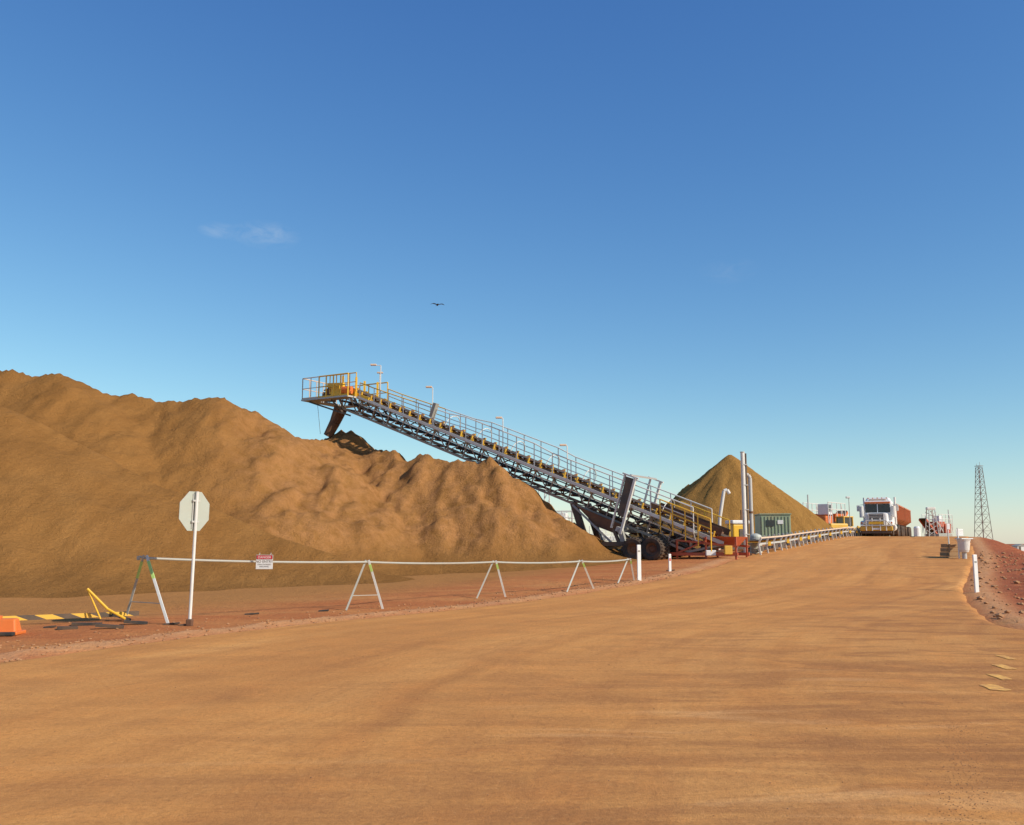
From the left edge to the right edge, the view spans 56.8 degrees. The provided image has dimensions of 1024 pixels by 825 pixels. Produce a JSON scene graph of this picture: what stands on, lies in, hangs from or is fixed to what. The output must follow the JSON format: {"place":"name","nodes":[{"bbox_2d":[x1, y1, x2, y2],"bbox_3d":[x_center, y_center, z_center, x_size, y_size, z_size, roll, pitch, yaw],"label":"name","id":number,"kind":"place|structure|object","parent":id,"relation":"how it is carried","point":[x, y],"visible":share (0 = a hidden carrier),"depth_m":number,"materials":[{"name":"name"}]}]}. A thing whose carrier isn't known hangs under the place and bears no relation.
{"place":"outdoors","nodes":[
{"label":"outdoors","id":0,"kind":"place"},
{"bbox_2d":[0,536,1023,824],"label":"haul road","id":1,"kind":"structure","parent":0,"point":[874,654],"depth_m":8.52,"materials":[{"name":"brown soil"}]},
{"bbox_2d":[857,497,911,535],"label":"road train truck","id":2,"kind":"object","parent":1,"relation":"on","point":[883,516],"visible":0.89,"depth_m":77.02,"materials":[{"name":"white paint"}]},
{"bbox_2d":[910,526,924,536],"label":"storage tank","id":3,"kind":"object","parent":1,"relation":"on","point":[917,531],"visible":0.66,"depth_m":71.25,"materials":[{"name":"paint"}]},
{"bbox_2d":[981,655,1015,690],"bbox_3d":[5.868,3.090,11.337,0.315,0.012,3.436,-4,-9,29],"label":"road marking","id":4,"kind":"object","parent":1,"relation":"on","point":[993,687],"visible":1,"depth_m":10.78,"materials":[{"name":"paint"}]},
{"bbox_2d":[0,537,1023,662],"bbox_3d":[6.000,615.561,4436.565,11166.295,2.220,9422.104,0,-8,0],"label":"ground","id":5,"kind":"structure","parent":0,"point":[223,608],"depth_m":24.41,"materials":[{"name":"brown soil"}]},
{"bbox_2d":[0,615,25,635],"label":"orange safety barrier","id":6,"kind":"object","parent":5,"relation":"on","point":[10,626],"visible":1,"depth_m":16.31,"materials":[{"name":"paint"}]},
{"bbox_2d":[3,588,147,629],"bbox_3d":[-8.880,3.611,17.269,4.514,0.681,2.127,6,-10,-35],"label":"fallen boom barrier","id":7,"kind":"object","parent":5,"relation":"on","point":[110,613],"visible":0.98,"depth_m":18.44,"materials":[{"name":"yellow metal"}]},
{"bbox_2d":[179,491,209,625],"bbox_3d":[-6.079,2.876,18.041,0.139,2.731,0.746,-3,-8,21],"label":"stop sign","id":8,"kind":"object","parent":5,"relation":"on","point":[194,512],"visible":0.97,"depth_m":18.08,"materials":[{"name":"metal"}]},
{"bbox_2d":[0,369,644,597],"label":"ore stockpile","id":9,"kind":"object","parent":5,"relation":"on","point":[96,486],"visible":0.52,"depth_m":41.22,"materials":[{"name":"brown soil"}]},
{"bbox_2d":[43,570,672,627],"bbox_3d":[-0.734,4.831,25.792,1.678,0.595,23.087,-6,-10,38],"label":"rubber debris","id":10,"kind":"object","parent":5,"relation":"on","point":[185,624],"visible":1,"depth_m":18.12,"materials":[{"name":"black rubber"}]},
{"bbox_2d":[125,555,634,622],"bbox_3d":[-1.490,4.261,24.295,16.272,1.328,1.516,7,-11,-43],"label":"barrier fence","id":11,"kind":"object","parent":5,"relation":"on","point":[148,558],"visible":0.96,"depth_m":21.84,"materials":[{"name":"white metal"}]},
{"bbox_2d":[256,554,272,568],"bbox_3d":[-5.277,3.171,20.229,0.368,0.344,0.084,0,-8,0],"label":"no entry sign","id":12,"kind":"object","parent":11,"relation":"hanging from","point":[264,561],"visible":1,"depth_m":20.19,"materials":[{"name":"white metal"}]},
{"bbox_2d":[0,551,1023,824],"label":"gravel","id":13,"kind":"structure","parent":5,"relation":"on","point":[998,615],"depth_m":19.69,"materials":[{"name":"brown gravel"}]},
{"bbox_2d":[301,364,749,559],"bbox_3d":[-0.484,2.242,50.501,25.774,11.348,4.044,-5,-9,30],"label":"stacker conveyor","id":14,"kind":"object","parent":5,"relation":"on","point":[662,546],"visible":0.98,"depth_m":47.81,"materials":[{"name":"metal"}]},
{"bbox_2d":[558,509,574,521],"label":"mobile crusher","id":15,"kind":"object","parent":5,"relation":"on","point":[565,516],"visible":0.15,"depth_m":81.18,"materials":[{"name":"white metal"}]},
{"bbox_2d":[588,526,615,540],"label":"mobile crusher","id":16,"kind":"object","parent":5,"relation":"on","point":[611,538],"visible":0.16,"depth_m":90.91,"materials":[{"name":"white metal"}]},
{"bbox_2d":[637,545,640,580],"bbox_3d":[4.075,4.910,30.360,0.130,1.324,0.057,2,-8,-17],"label":"guide post","id":17,"kind":"object","parent":5,"relation":"on","point":[638,562],"visible":0.79,"depth_m":30.35,"materials":[{"name":"white paint"}]},
{"bbox_2d":[668,554,670,570],"bbox_3d":[5.805,5.619,34.805,0.100,0.832,0.057,2,-8,-17],"label":"guide post","id":18,"kind":"object","parent":5,"relation":"on","point":[669,560],"visible":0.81,"depth_m":34.81,"materials":[{"name":"white paint"}]},
{"bbox_2d":[718,488,730,551],"bbox_3d":[11.056,5.650,49.695,0.938,3.340,0.400,0,-8,0],"label":"inclined vent pipe","id":19,"kind":"object","parent":5,"relation":"on","point":[722,503],"visible":0.61,"depth_m":49.73,"materials":[{"name":"metal"}]},
{"bbox_2d":[617,455,842,548],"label":"ore stockpile","id":20,"kind":"object","parent":5,"relation":"on","point":[709,486],"visible":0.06,"depth_m":86.94,"materials":[{"name":"brown soil"}]},
{"bbox_2d":[721,510,749,549],"bbox_3d":[12.285,6.381,51.613,1.500,2.150,1.100,2,-8,-11],"label":"yellow pump unit","id":21,"kind":"object","parent":5,"relation":"on","point":[736,528],"visible":0.45,"depth_m":51.15,"materials":[{"name":"metal"}]},
{"bbox_2d":[740,452,751,554],"bbox_3d":[11.356,4.531,46.316,0.500,5.244,0.500,0,-8,0],"label":"steel pole","id":22,"kind":"object","parent":5,"relation":"on","point":[744,487],"visible":0.87,"depth_m":46.31,"materials":[{"name":"silver metal"}]},
{"bbox_2d":[747,473,753,534],"bbox_3d":[12.508,5.227,49.754,0.371,4.122,0.260,0,-8,0],"label":"vent stack","id":23,"kind":"object","parent":5,"relation":"on","point":[751,511],"visible":0.77,"depth_m":49.73,"materials":[{"name":"metal"}]},
{"bbox_2d":[749,533,761,553],"bbox_3d":[12.364,6.691,48.022,0.638,1.120,0.677,-7,-10,41],"label":"water tank","id":24,"kind":"object","parent":5,"relation":"on","point":[754,548],"visible":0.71,"depth_m":47.81,"materials":[{"name":"plastic"}]},
{"bbox_2d":[754,513,790,543],"bbox_3d":[16.938,7.571,61.541,2.000,1.931,2.705,-1,-8,7],"label":"green equipment container","id":25,"kind":"object","parent":5,"relation":"on","point":[767,524],"visible":0.66,"depth_m":60.30,"materials":[{"name":"metal"}]},
{"bbox_2d":[766,520,773,525],"bbox_3d":[16.430,7.054,60.309,0.500,0.400,0.020,-1,-8,7],"label":"window","id":26,"kind":"structure","parent":25,"relation":"in","point":[768,522],"depth_m":60.30,"materials":[{"name":"black glass"}]},
{"bbox_2d":[737,527,861,554],"bbox_3d":[20.599,8.466,63.641,1.527,1.989,39.896,-4,-9,27],"label":"overland conveyor","id":27,"kind":"object","parent":5,"relation":"on","point":[800,538],"visible":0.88,"depth_m":56.25,"materials":[{"name":"metal"}]},
{"bbox_2d":[803,495,847,522],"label":"mobile screening plant","id":28,"kind":"object","parent":5,"relation":"on","point":[825,513],"visible":0.3,"depth_m":110.12,"materials":[{"name":"white metal"}]},
{"bbox_2d":[828,516,861,533],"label":"wheel loader","id":29,"kind":"object","parent":5,"relation":"on","point":[842,521],"visible":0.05,"depth_m":106.68,"materials":[{"name":"yellow metal"}]},
{"bbox_2d":[844,496,859,535],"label":"floodlight mast","id":30,"kind":"object","parent":5,"relation":"on","point":[848,497],"visible":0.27,"depth_m":95.39,"materials":[{"name":"metal"}]},
{"bbox_2d":[925,507,943,535],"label":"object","id":31,"kind":"object","parent":5,"relation":"on","point":[932,509],"visible":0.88,"depth_m":99.36,"materials":[{"name":"metal"}]},
{"bbox_2d":[919,510,952,535],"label":"mobile screening plant","id":32,"kind":"object","parent":5,"relation":"on","point":[943,525],"visible":0.59,"depth_m":122.96,"materials":[{"name":"white metal"}]},
{"bbox_2d":[939,523,961,557],"bbox_3d":[20.223,5.947,43.596,0.870,1.685,0.800,1,-8,-6],"label":"timber crib","id":33,"kind":"object","parent":5,"relation":"on","point":[948,550],"visible":0.75,"depth_m":43.27,"materials":[{"name":"paint"}]},
{"bbox_2d":[955,528,972,558],"bbox_3d":[20.358,6.000,42.605,0.675,1.600,0.625,2,-8,-11],"label":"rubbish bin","id":34,"kind":"object","parent":5,"relation":"on","point":[964,547],"visible":0.97,"depth_m":42.46,"materials":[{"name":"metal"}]},
{"bbox_2d":[972,555,978,592],"bbox_3d":[12.921,4.582,26.367,0.130,1.233,0.057,2,-8,-17],"label":"guide post","id":35,"kind":"object","parent":5,"relation":"on","point":[975,574],"visible":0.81,"depth_m":26.36,"materials":[{"name":"white paint"}]},
{"bbox_2d":[1012,544,1023,550],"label":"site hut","id":36,"kind":"object","parent":5,"relation":"on","point":[1019,546],"visible":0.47,"depth_m":187.33,"materials":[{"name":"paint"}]},
{"bbox_2d":[0,0,1023,543],"label":"sky","id":37,"kind":"structure","parent":0,"point":[663,240],"materials":[{"name":"blue"}]},
{"bbox_2d":[974,462,992,539],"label":"lattice radio tower","id":38,"kind":"structure","parent":0,"point":[979,476],"depth_m":229.07,"materials":[{"name":"metal"}]}
]}

